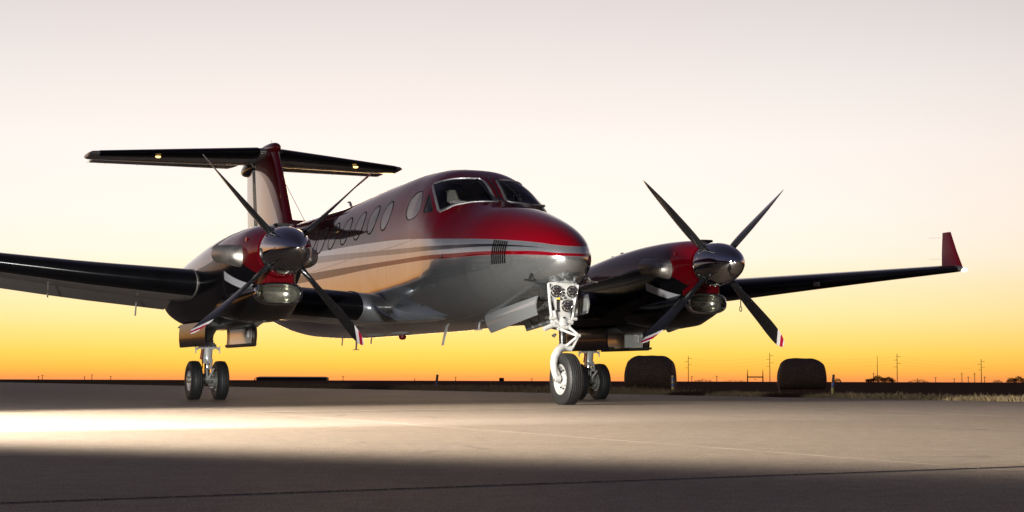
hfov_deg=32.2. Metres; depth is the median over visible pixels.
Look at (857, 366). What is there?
power lines
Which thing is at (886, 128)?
sky
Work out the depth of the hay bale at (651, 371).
61.39 m
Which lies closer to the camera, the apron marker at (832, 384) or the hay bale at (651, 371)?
the apron marker at (832, 384)
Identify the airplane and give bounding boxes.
[0,140,967,404]
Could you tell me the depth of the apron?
6.12 m
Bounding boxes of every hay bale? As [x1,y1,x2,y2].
[624,355,676,388]
[777,358,826,388]
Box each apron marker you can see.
[671,375,673,390]
[831,374,834,393]
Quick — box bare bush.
[866,375,895,382]
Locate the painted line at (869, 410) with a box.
[749,405,986,415]
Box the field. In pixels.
[0,379,1023,396]
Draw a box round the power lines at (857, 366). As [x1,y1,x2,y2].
[702,356,968,368]
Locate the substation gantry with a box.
[747,369,763,381]
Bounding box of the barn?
[256,376,328,380]
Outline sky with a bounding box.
[0,0,1023,382]
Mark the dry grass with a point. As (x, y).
(662, 391)
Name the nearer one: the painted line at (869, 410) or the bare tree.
the painted line at (869, 410)
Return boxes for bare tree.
[1007,376,1023,382]
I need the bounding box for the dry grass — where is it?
[0,379,1023,401]
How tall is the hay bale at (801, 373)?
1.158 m
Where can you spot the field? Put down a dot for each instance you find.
(978, 388)
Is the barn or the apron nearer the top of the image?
the barn
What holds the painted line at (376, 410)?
on the apron
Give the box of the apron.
[0,382,1023,511]
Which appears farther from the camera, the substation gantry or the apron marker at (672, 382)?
the substation gantry
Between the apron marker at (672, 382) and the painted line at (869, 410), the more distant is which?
the apron marker at (672, 382)
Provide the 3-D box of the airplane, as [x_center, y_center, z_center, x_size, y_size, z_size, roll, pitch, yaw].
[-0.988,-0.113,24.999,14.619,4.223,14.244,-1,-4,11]
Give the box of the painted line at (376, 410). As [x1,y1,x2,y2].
[283,408,524,411]

